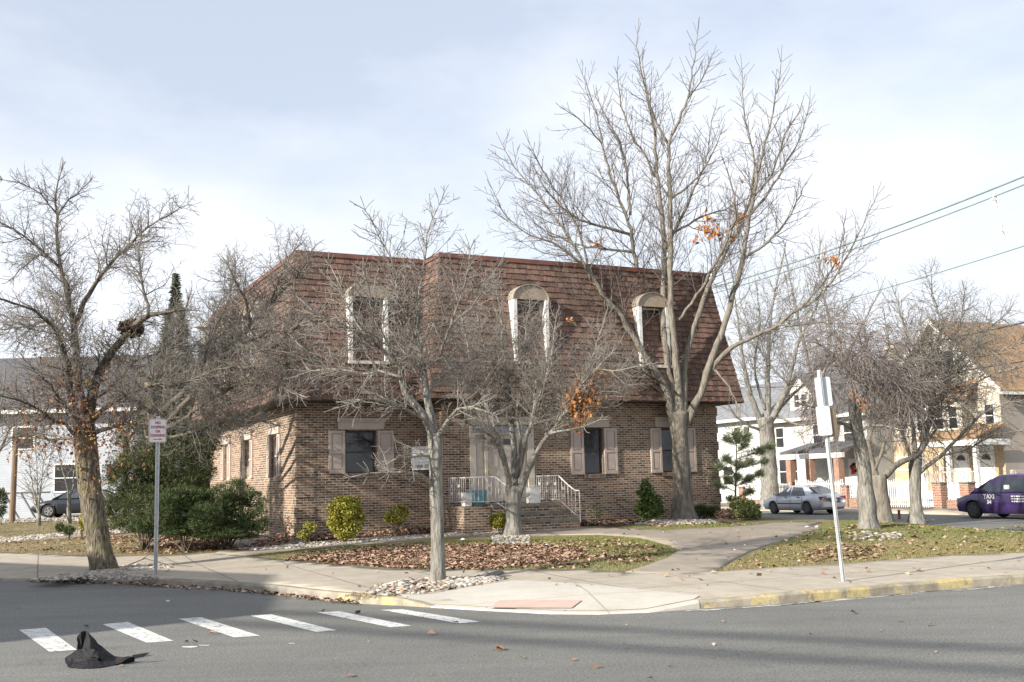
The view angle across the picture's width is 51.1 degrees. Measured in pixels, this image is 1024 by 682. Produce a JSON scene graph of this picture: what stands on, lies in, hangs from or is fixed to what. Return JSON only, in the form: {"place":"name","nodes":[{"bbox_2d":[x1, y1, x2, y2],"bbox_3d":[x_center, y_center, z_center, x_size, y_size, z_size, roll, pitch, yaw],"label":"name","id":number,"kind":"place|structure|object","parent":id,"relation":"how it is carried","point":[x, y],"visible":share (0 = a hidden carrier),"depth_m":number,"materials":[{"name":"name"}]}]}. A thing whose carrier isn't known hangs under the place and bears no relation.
{"place":"outdoors","nodes":[
{"label":"outdoors","id":0,"kind":"place"},
{"bbox_2d":[0,531,135,542],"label":"garden path","id":1,"kind":"structure","parent":0,"point":[74,536],"depth_m":34.76,"materials":[{"name":"grey concrete"}]},
{"bbox_2d":[0,581,1023,681],"bbox_3d":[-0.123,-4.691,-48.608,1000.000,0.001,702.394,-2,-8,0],"label":"road","id":2,"kind":"structure","parent":0,"point":[973,634],"depth_m":11.67,"materials":[{"name":"grey asphalt"}]},
{"bbox_2d":[20,628,76,651],"bbox_3d":[-5.595,3.577,12.844,0.318,0.001,2.436,3,-9,-31],"label":"crosswalk stripe","id":3,"kind":"object","parent":2,"relation":"on","point":[47,639],"visible":1,"depth_m":12.78,"materials":[{"name":"paint"}]},
{"bbox_2d":[65,631,147,667],"bbox_3d":[-4.182,3.116,10.856,0.828,0.315,0.516,-5,-8,23],"label":"black cloth","id":4,"kind":"object","parent":2,"relation":"on","point":[90,652],"visible":1,"depth_m":10.81,"materials":[{"name":"black fabric"}]},
{"bbox_2d":[103,622,172,642],"bbox_3d":[-4.678,3.612,13.290,0.326,0.001,2.317,3,-9,-32],"label":"crosswalk stripe","id":5,"kind":"object","parent":2,"relation":"on","point":[138,632],"visible":1,"depth_m":13.23,"materials":[{"name":"paint"}]},
{"bbox_2d":[0,576,324,598],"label":"kerb","id":6,"kind":"structure","parent":2,"relation":"on","point":[210,584],"depth_m":18.87,"materials":[{"name":"concrete"}]},
{"bbox_2d":[181,617,259,636],"bbox_3d":[-3.747,3.627,13.588,0.294,0.001,2.458,3,-9,-32],"label":"crosswalk stripe","id":7,"kind":"object","parent":2,"relation":"on","point":[219,627],"visible":1,"depth_m":13.49,"materials":[{"name":"paint"}]},
{"bbox_2d":[254,614,332,631],"bbox_3d":[-2.837,3.634,13.816,0.280,0.001,2.256,4,-9,-34],"label":"crosswalk stripe","id":8,"kind":"object","parent":2,"relation":"on","point":[291,622],"visible":1,"depth_m":13.78,"materials":[{"name":"paint"}]},
{"bbox_2d":[318,611,410,626],"bbox_3d":[-1.963,3.639,14.030,0.279,0.001,2.246,4,-9,-34],"label":"crosswalk stripe","id":9,"kind":"object","parent":2,"relation":"on","point":[365,619],"visible":1,"depth_m":13.94,"materials":[{"name":"paint"}]},
{"bbox_2d":[320,590,434,607],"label":"kerb","id":10,"kind":"structure","parent":2,"relation":"on","point":[383,600],"depth_m":15.71,"materials":[{"name":"concrete"}]},
{"bbox_2d":[385,609,479,622],"bbox_3d":[-1.122,3.635,14.167,0.280,0.001,2.159,4,-9,-36],"label":"crosswalk stripe","id":11,"kind":"object","parent":2,"relation":"on","point":[434,616],"visible":1,"depth_m":14.06,"materials":[{"name":"paint"}]},
{"bbox_2d":[431,600,699,614],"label":"kerb","id":12,"kind":"structure","parent":2,"relation":"on","point":[689,604],"depth_m":14.10,"materials":[{"name":"concrete"}]},
{"bbox_2d":[698,573,1023,608],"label":"kerb","id":13,"kind":"structure","parent":2,"relation":"on","point":[854,592],"depth_m":15.06,"materials":[{"name":"yellow concrete"}]},
{"bbox_2d":[0,552,1023,611],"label":"sidewalk","id":14,"kind":"structure","parent":0,"point":[348,578],"depth_m":18.28,"materials":[{"name":"concrete"}]},
{"bbox_2d":[0,503,1023,571],"bbox_3d":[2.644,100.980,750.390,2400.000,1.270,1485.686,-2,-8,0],"label":"ground","id":15,"kind":"structure","parent":0,"point":[765,520],"depth_m":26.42,"materials":[{"name":"brown plant"}]},
{"bbox_2d":[0,487,10,523],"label":"edge evergreen","id":16,"kind":"object","parent":15,"relation":"on","point":[3,501],"visible":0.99,"depth_m":47.50,"materials":[{"name":"green plant"}]},
{"bbox_2d":[9,431,18,522],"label":"wooden post","id":17,"kind":"object","parent":15,"relation":"on","point":[12,508],"visible":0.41,"depth_m":49.54,"materials":[{"name":"brown wood"}]},
{"bbox_2d":[0,363,53,455],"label":"edge tree","id":18,"kind":"object","parent":15,"relation":"on","point":[4,424],"visible":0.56,"depth_m":40.09,"materials":[{"name":"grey plant"}]},
{"bbox_2d":[14,437,52,525],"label":"bushy bare shrub","id":19,"kind":"object","parent":15,"relation":"on","point":[36,500],"visible":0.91,"depth_m":44.72,"materials":[{"name":"grey plant"}]},
{"bbox_2d":[40,447,75,523],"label":"forked tree","id":20,"kind":"object","parent":15,"relation":"on","point":[69,518],"visible":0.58,"depth_m":45.55,"materials":[{"name":"grey plant"}]},
{"bbox_2d":[54,522,64,533],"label":"ball bush","id":21,"kind":"object","parent":15,"relation":"on","point":[58,525],"visible":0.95,"depth_m":35.98,"materials":[{"name":"green plant"}]},
{"bbox_2d":[0,491,132,518],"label":"chain link fence","id":22,"kind":"object","parent":15,"relation":"on","point":[23,507],"visible":0.32,"depth_m":55.45,"materials":[{"name":"galvanised steel"}]},
{"bbox_2d":[62,524,75,538],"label":"ball bush","id":23,"kind":"object","parent":15,"relation":"on","point":[70,531],"visible":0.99,"depth_m":33.99,"materials":[{"name":"green plant"}]},
{"bbox_2d":[31,489,120,517],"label":"dark car","id":24,"kind":"object","parent":15,"relation":"on","point":[59,507],"visible":0.5,"depth_m":55.23,"materials":[{"name":"paint"}]},
{"bbox_2d":[0,355,187,514],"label":"white house","id":25,"kind":"structure","parent":15,"relation":"on","point":[57,489],"depth_m":61.79,"materials":[{"name":"white paint"}]},
{"bbox_2d":[11,426,34,449],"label":"window","id":26,"kind":"structure","parent":25,"relation":"in","point":[20,444],"depth_m":61.84,"materials":[{"name":"grey glass"}]},
{"bbox_2d":[53,463,77,492],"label":"window","id":27,"kind":"structure","parent":25,"relation":"in","point":[58,475],"depth_m":61.56,"materials":[{"name":"white paint"}]},
{"bbox_2d":[0,157,233,570],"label":"leaning tree","id":28,"kind":"object","parent":15,"relation":"on","point":[83,412],"visible":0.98,"depth_m":22.48,"materials":[{"name":"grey plant"}]},
{"bbox_2d":[116,318,144,338],"bbox_3d":[-7.991,-0.256,22.451,0.578,0.468,0.531,-2,-8,0],"label":"squirrel nest","id":29,"kind":"object","parent":28,"relation":"on","point":[138,331],"visible":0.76,"depth_m":22.33,"materials":[{"name":"brown plant"}]},
{"bbox_2d":[84,315,187,514],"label":"grey thicket tree","id":30,"kind":"object","parent":15,"relation":"on","point":[120,393],"visible":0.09,"depth_m":48.04,"materials":[{"name":"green plant"}]},
{"bbox_2d":[149,416,165,574],"bbox_3d":[-6.915,3.049,20.801,0.330,3.171,0.042,2,-8,-25],"label":"parking sign","id":31,"kind":"object","parent":15,"relation":"on","point":[157,430],"visible":1,"depth_m":20.89,"materials":[{"name":"grey metal"}]},
{"bbox_2d":[115,273,203,517],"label":"tall spruce","id":32,"kind":"object","parent":15,"relation":"on","point":[176,282],"visible":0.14,"depth_m":47.13,"materials":[{"name":"green plant"}]},
{"bbox_2d":[101,405,219,549],"bbox_3d":[-9.334,3.570,28.279,3.418,3.934,2.770,-2,-8,0],"label":"dark yew","id":33,"kind":"object","parent":15,"relation":"on","point":[165,477],"visible":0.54,"depth_m":28.19,"materials":[{"name":"green plant"}]},
{"bbox_2d":[124,483,224,552],"bbox_3d":[-8.335,4.421,26.670,2.617,1.808,1.736,-2,-8,0],"label":"juniper bush","id":34,"kind":"object","parent":15,"relation":"on","point":[174,509],"visible":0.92,"depth_m":26.36,"materials":[{"name":"green plant"}]},
{"bbox_2d":[183,413,223,500],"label":"side yew","id":35,"kind":"object","parent":15,"relation":"on","point":[210,466],"visible":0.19,"depth_m":33.77,"materials":[{"name":"green plant"}]},
{"bbox_2d":[147,476,274,548],"bbox_3d":[-7.564,4.349,26.896,3.072,1.902,2.189,-2,-8,0],"label":"juniper bush","id":36,"kind":"object","parent":15,"relation":"on","point":[228,500],"visible":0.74,"depth_m":26.91,"materials":[{"name":"green plant"}]},
{"bbox_2d":[93,216,362,537],"bbox_3d":[-7.047,1.075,26.458,3.610,7.640,9.897,6,-10,-43],"label":"dark branched tree","id":37,"kind":"object","parent":15,"relation":"on","point":[223,349],"visible":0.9,"depth_m":25.46,"materials":[{"name":"grey plant"}]},
{"bbox_2d":[279,515,292,542],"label":"dry plant","id":38,"kind":"object","parent":15,"relation":"on","point":[285,531],"visible":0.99,"depth_m":27.51,"materials":[{"name":"brown plant"}]},
{"bbox_2d":[326,495,366,541],"bbox_3d":[-4.246,4.591,27.461,1.032,1.266,0.678,-4,-8,16],"label":"yellow shrub","id":39,"kind":"object","parent":15,"relation":"on","point":[342,518],"visible":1,"depth_m":27.36,"materials":[{"name":"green plant"}]},
{"bbox_2d":[279,184,510,581],"bbox_3d":[-1.970,0.722,18.055,3.980,7.298,3.668,-2,-8,0],"label":"slim tree","id":40,"kind":"object","parent":15,"relation":"on","point":[434,480],"visible":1,"depth_m":17.93,"materials":[{"name":"grey plant"}]},
{"bbox_2d":[191,250,743,539],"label":"brick building","id":41,"kind":"structure","parent":15,"relation":"on","point":[295,474],"depth_m":30.93,"materials":[{"name":"brown brick"}]},
{"bbox_2d":[274,436,277,476],"bbox_3d":[-6.769,3.331,31.007,0.050,1.200,0.800,2,-8,-26],"label":"window","id":42,"kind":"structure","parent":41,"relation":"in","point":[274,436],"depth_m":31.31,"materials":[{"name":"glass"}]},
{"bbox_2d":[345,431,374,472],"bbox_3d":[-4.245,3.093,29.786,0.818,1.180,0.443,-2,-8,0],"label":"window","id":43,"kind":"structure","parent":41,"relation":"in","point":[359,448],"depth_m":29.79,"materials":[{"name":"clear glass"}]},
{"bbox_2d":[412,446,428,469],"bbox_3d":[-2.443,3.312,30.271,0.762,0.660,0.157,-2,-8,0],"label":"wall sign","id":44,"kind":"object","parent":41,"relation":"attached to","point":[423,464],"visible":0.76,"depth_m":30.20,"materials":[{"name":"white metal"}]},
{"bbox_2d":[487,435,510,501],"bbox_3d":[-0.299,3.606,30.404,0.900,1.880,0.110,2,-8,-26],"label":"door","id":45,"kind":"structure","parent":41,"relation":"in","point":[495,468],"depth_m":30.34,"materials":[{"name":"paint"}]},
{"bbox_2d":[583,428,601,473],"bbox_3d":[2.371,3.289,31.891,0.630,1.360,0.297,-1,-8,-4],"label":"window","id":46,"kind":"structure","parent":41,"relation":"in","point":[592,441],"depth_m":31.92,"materials":[{"name":"grey glass"}]},
{"bbox_2d":[661,428,672,471],"bbox_3d":[4.910,3.389,33.150,0.764,1.360,0.365,-1,-8,-3],"label":"window","id":47,"kind":"structure","parent":41,"relation":"in","point":[665,432],"depth_m":33.10,"materials":[{"name":"grey glass"}]},
{"bbox_2d":[0,517,934,595],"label":"pebbles","id":48,"kind":"object","parent":15,"relation":"on","point":[460,581],"visible":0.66,"depth_m":24.40,"materials":[{"name":"stone"}]},
{"bbox_2d":[303,523,641,541],"bbox_3d":[-2.950,5.797,33.368,9.922,0.275,13.698,2,-8,-25],"label":"planting bed","id":49,"kind":"object","parent":15,"relation":"on","point":[372,536],"visible":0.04,"depth_m":29.11,"materials":[{"name":"soil"}]},
{"bbox_2d":[296,520,317,543],"bbox_3d":[-5.222,4.901,27.206,0.531,0.679,0.323,-2,-8,0],"label":"yellow shrub","id":50,"kind":"object","parent":49,"relation":"on","point":[305,533],"visible":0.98,"depth_m":27.18,"materials":[{"name":"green plant"}]},
{"bbox_2d":[383,503,409,535],"bbox_3d":[-3.110,4.839,28.836,0.732,0.962,0.517,-2,-8,0],"label":"yellow shrub","id":51,"kind":"object","parent":49,"relation":"on","point":[389,517],"visible":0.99,"depth_m":28.78,"materials":[{"name":"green plant"}]},
{"bbox_2d":[583,504,604,521],"bbox_3d":[2.356,4.970,30.624,0.637,0.663,0.686,-2,-8,0],"label":"bare bed shrub","id":52,"kind":"object","parent":49,"relation":"on","point":[599,513],"visible":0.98,"depth_m":30.56,"materials":[{"name":"brown plant"}]},
{"bbox_2d":[488,511,505,533],"bbox_3d":[-0.338,4.731,27.602,0.560,0.672,0.583,-2,-8,0],"label":"golden bush","id":53,"kind":"object","parent":15,"relation":"on","point":[496,521],"visible":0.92,"depth_m":27.51,"materials":[{"name":"yellow plant"}]},
{"bbox_2d":[0,518,1023,677],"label":"leaf litter","id":54,"kind":"object","parent":15,"relation":"on","point":[455,559],"visible":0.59,"depth_m":22.45,"materials":[{"name":"brown plant"}]},
{"bbox_2d":[0,520,1023,597],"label":"dry grass","id":55,"kind":"structure","parent":15,"relation":"on","point":[730,566],"depth_m":21.89,"materials":[{"name":"plant"}]},
{"bbox_2d":[446,475,580,533],"bbox_3d":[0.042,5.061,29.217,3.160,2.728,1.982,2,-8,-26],"label":"entrance stoop","id":56,"kind":"object","parent":15,"relation":"on","point":[534,517],"visible":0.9,"depth_m":28.76,"materials":[{"name":"stone"}]},
{"bbox_2d":[461,493,471,505],"bbox_3d":[-1.221,4.253,28.720,0.220,0.355,0.270,2,-8,-26],"label":"white bin","id":57,"kind":"object","parent":56,"relation":"on","point":[468,502],"visible":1,"depth_m":28.62,"materials":[{"name":"paint"}]},
{"bbox_2d":[467,490,486,505],"bbox_3d":[-0.946,4.235,28.888,0.540,0.420,0.540,-2,-8,0],"label":"recycling bin","id":58,"kind":"object","parent":56,"relation":"on","point":[482,495],"visible":0.86,"depth_m":28.67,"materials":[{"name":"teal plastic"}]},
{"bbox_2d":[526,485,540,502],"bbox_3d":[0.603,4.252,29.715,0.310,0.483,0.308,2,-8,-26],"label":"white box","id":59,"kind":"object","parent":56,"relation":"on","point":[532,494],"visible":0.95,"depth_m":29.64,"materials":[{"name":"paint"}]},
{"bbox_2d":[216,522,821,573],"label":"walkway","id":60,"kind":"structure","parent":15,"relation":"on","point":[710,551],"depth_m":24.50,"materials":[{"name":"concrete"}]},
{"bbox_2d":[426,257,661,535],"bbox_3d":[0.770,1.470,27.367,5.827,7.868,4.103,-2,-8,0],"label":"many stemmed tree","id":61,"kind":"object","parent":15,"relation":"on","point":[514,489],"visible":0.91,"depth_m":27.29,"materials":[{"name":"grey plant"}]},
{"bbox_2d":[633,477,665,520],"bbox_3d":[4.003,4.630,31.224,0.966,1.367,0.672,-2,-8,0],"label":"holly bush","id":62,"kind":"object","parent":15,"relation":"on","point":[648,501],"visible":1,"depth_m":31.13,"materials":[{"name":"green plant"}]},
{"bbox_2d":[474,17,888,519],"bbox_3d":[4.838,-2.432,32.843,11.554,16.317,8.211,2,-8,-24],"label":"tall oak","id":63,"kind":"object","parent":15,"relation":"on","point":[680,414],"visible":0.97,"depth_m":32.76,"materials":[{"name":"grey plant"}]},
{"bbox_2d":[694,503,722,517],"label":"juniper","id":64,"kind":"object","parent":15,"relation":"on","point":[706,511],"visible":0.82,"depth_m":32.27,"materials":[{"name":"green plant"}]},
{"bbox_2d":[714,508,735,518],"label":"brown dead shrub","id":65,"kind":"object","parent":15,"relation":"on","point":[727,514],"visible":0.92,"depth_m":31.61,"materials":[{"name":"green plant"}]},
{"bbox_2d":[709,420,778,508],"bbox_3d":[7.195,3.912,33.396,1.190,3.273,2.922,-9,-10,43],"label":"young pine","id":66,"kind":"object","parent":15,"relation":"on","point":[739,436],"visible":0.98,"depth_m":33.33,"materials":[{"name":"green plant"}]},
{"bbox_2d":[729,496,761,519],"bbox_3d":[6.772,4.875,31.088,0.943,0.754,0.748,-4,-8,20],"label":"pale laurel","id":67,"kind":"object","parent":15,"relation":"on","point":[744,509],"visible":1,"depth_m":30.96,"materials":[{"name":"green plant"}]},
{"bbox_2d":[716,381,788,502],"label":"side white house","id":68,"kind":"structure","parent":15,"relation":"on","point":[723,416],"depth_m":72.44,"materials":[{"name":"white paint"}]},
{"bbox_2d":[746,483,789,503],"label":"picket fence","id":69,"kind":"object","parent":15,"relation":"on","point":[756,496],"visible":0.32,"depth_m":63.06,"materials":[{"name":"white paint"}]},
{"bbox_2d":[720,240,861,508],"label":"street tree","id":70,"kind":"object","parent":15,"relation":"on","point":[769,483],"visible":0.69,"depth_m":60.83,"materials":[{"name":"grey plant"}]},
{"bbox_2d":[724,225,909,383],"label":"bare tree","id":71,"kind":"object","parent":15,"relation":"on","point":[791,289],"visible":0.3,"depth_m":78.59,"materials":[{"name":"grey plant"}]},
{"bbox_2d":[795,479,843,493],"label":"picket fence","id":72,"kind":"object","parent":15,"relation":"on","point":[825,483],"visible":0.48,"depth_m":58.35,"materials":[{"name":"white paint"}]},
{"bbox_2d":[814,370,844,581],"bbox_3d":[4.794,2.068,16.120,0.350,3.282,0.166,-2,-8,0],"label":"bus stop sign","id":73,"kind":"object","parent":15,"relation":"on","point":[826,421],"visible":0.96,"depth_m":16.19,"materials":[{"name":"white metal"}]},
{"bbox_2d":[774,341,904,502],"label":"white house","id":74,"kind":"structure","parent":15,"relation":"on","point":[793,465],"depth_m":63.85,"materials":[{"name":"paint"}]},
{"bbox_2d":[775,427,785,448],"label":"window","id":75,"kind":"structure","parent":74,"relation":"in","point":[779,431],"depth_m":68.01,"materials":[{"name":"white paint"}]},
{"bbox_2d":[778,459,786,484],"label":"window","id":76,"kind":"structure","parent":74,"relation":"in","point":[781,463],"depth_m":67.74,"materials":[{"name":"white paint"}]},
{"bbox_2d":[812,424,823,442],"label":"window","id":77,"kind":"structure","parent":74,"relation":"in","point":[818,440],"depth_m":65.10,"materials":[{"name":"white paint"}]},
{"bbox_2d":[842,421,852,440],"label":"window","id":78,"kind":"structure","parent":74,"relation":"in","point":[847,430],"depth_m":62.82,"materials":[{"name":"grey glass"}]},
{"bbox_2d":[848,458,856,493],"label":"door","id":79,"kind":"structure","parent":74,"relation":"in","point":[853,477],"depth_m":62.23,"materials":[{"name":"white paint"}]},
{"bbox_2d":[840,485,852,506],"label":"brick pier","id":80,"kind":"structure","parent":15,"relation":"on","point":[845,490],"depth_m":56.46,"materials":[{"name":"brick"}]},
{"bbox_2d":[849,479,857,506],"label":"picket fence","id":81,"kind":"object","parent":15,"relation":"on","point":[852,502],"visible":0.28,"depth_m":56.22,"materials":[{"name":"white paint"}]},
{"bbox_2d":[780,287,954,528],"bbox_3d":[8.729,1.799,27.000,4.171,6.879,3.528,1,-8,-19],"label":"weeping cherry","id":82,"kind":"object","parent":15,"relation":"on","point":[866,504],"visible":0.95,"depth_m":26.80,"materials":[{"name":"grey plant"}]},
{"bbox_2d":[831,306,974,522],"bbox_3d":[11.445,2.135,31.175,4.240,6.727,3.470,-2,-8,0],"label":"forked tree","id":83,"kind":"object","parent":15,"relation":"on","point":[880,488],"visible":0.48,"depth_m":30.81,"materials":[{"name":"grey plant"}]},
{"bbox_2d":[887,477,930,507],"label":"picket fence","id":84,"kind":"object","parent":15,"relation":"on","point":[898,496],"visible":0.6,"depth_m":53.26,"materials":[{"name":"white paint"}]},
{"bbox_2d":[837,257,1023,524],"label":"vase shaped tree","id":85,"kind":"object","parent":15,"relation":"on","point":[916,469],"visible":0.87,"depth_m":31.14,"materials":[{"name":"grey plant"}]},
{"bbox_2d":[931,482,948,508],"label":"brick pier","id":86,"kind":"structure","parent":15,"relation":"on","point":[940,496],"depth_m":50.95,"materials":[{"name":"brick"}]},
{"bbox_2d":[947,480,960,508],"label":"picket fence","id":87,"kind":"object","parent":15,"relation":"on","point":[951,504],"visible":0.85,"depth_m":50.45,"materials":[{"name":"white paint"}]},
{"bbox_2d":[892,318,1023,506],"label":"tan house","id":88,"kind":"structure","parent":15,"relation":"on","point":[1013,459],"depth_m":54.15,"materials":[{"name":"beige"}]},
{"bbox_2d":[947,404,959,429],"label":"window","id":89,"kind":"structure","parent":88,"relation":"in","point":[956,404],"depth_m":54.84,"materials":[{"name":"white paint"}]},
{"bbox_2d":[983,402,995,422],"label":"window","id":90,"kind":"structure","parent":88,"relation":"in","point":[989,414],"depth_m":53.95,"materials":[{"name":"white paint"}]},
{"bbox_2d":[958,481,976,496],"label":"brick pier","id":91,"kind":"structure","parent":15,"relation":"on","point":[965,488],"depth_m":49.60,"materials":[{"name":"brick"}]},
{"bbox_2d":[0,0,1023,386],"label":"sky","id":92,"kind":"structure","parent":0,"point":[289,112],"materials":[{"name":"white"}]},
{"bbox_2d":[403,580,699,609],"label":"ramp pavement","id":93,"kind":"structure","parent":0,"point":[595,597],"depth_m":15.36,"materials":[{"name":"concrete"}]},
{"bbox_2d":[492,600,580,607],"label":"tactile paving","id":94,"kind":"structure","parent":93,"relation":"on","point":[535,604],"depth_m":14.66,"materials":[{"name":"concrete"}]},
{"bbox_2d":[721,505,1023,516],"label":"back sidewalk","id":95,"kind":"structure","parent":0,"point":[940,511],"depth_m":50.32,"materials":[{"name":"concrete"}]},
{"bbox_2d":[724,511,1023,531],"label":"back road","id":96,"kind":"structure","parent":0,"point":[984,522],"depth_m":43.91,"materials":[{"name":"grey asphalt"}]},
{"bbox_2d":[762,485,845,514],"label":"silver car","id":97,"kind":"object","parent":96,"relation":"on","point":[808,499],"visible":0.94,"depth_m":52.41,"materials":[{"name":"paint"}]},
{"bbox_2d":[956,469,1023,517],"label":"taxi van","id":98,"kind":"object","parent":96,"relation":"on","point":[1001,495],"visible":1,"depth_m":42.91,"materials":[{"name":"purple paint"}]},
{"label":"utility pole","id":99,"kind":"object","parent":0,"visible":0},
{"bbox_2d":[712,176,1023,288],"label":"power line","id":100,"kind":"object","parent":99,"relation":"attached to","point":[888,228],"visible":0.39,"depth_m":51.90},
{"bbox_2d":[713,184,1023,293],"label":"power line","id":101,"kind":"object","parent":99,"relation":"attached to","point":[890,235],"visible":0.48,"depth_m":51.44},
{"bbox_2d":[716,201,1022,303],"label":"power line","id":102,"kind":"object","parent":99,"relation":"attached to","point":[889,249],"visible":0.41,"depth_m":51.73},
{"bbox_2d":[717,209,1022,308],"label":"power line","id":103,"kind":"object","parent":99,"relation":"attached to","point":[894,254],"visible":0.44,"depth_m":51.80,"materials":[{"name":"black rubber"}]},
{"bbox_2d":[721,215,1022,311],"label":"power line","id":104,"kind":"object","parent":99,"relation":"attached to","point":[895,259],"visible":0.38,"depth_m":51.29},
{"bbox_2d":[723,153,1023,268],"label":"power line","id":105,"kind":"object","parent":99,"relation":"attached to","point":[891,207],"visible":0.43,"depth_m":51.22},
{"bbox_2d":[726,246,1023,329],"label":"power line","id":106,"kind":"object","parent":99,"relation":"attached to","point":[898,284],"visible":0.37,"depth_m":51.31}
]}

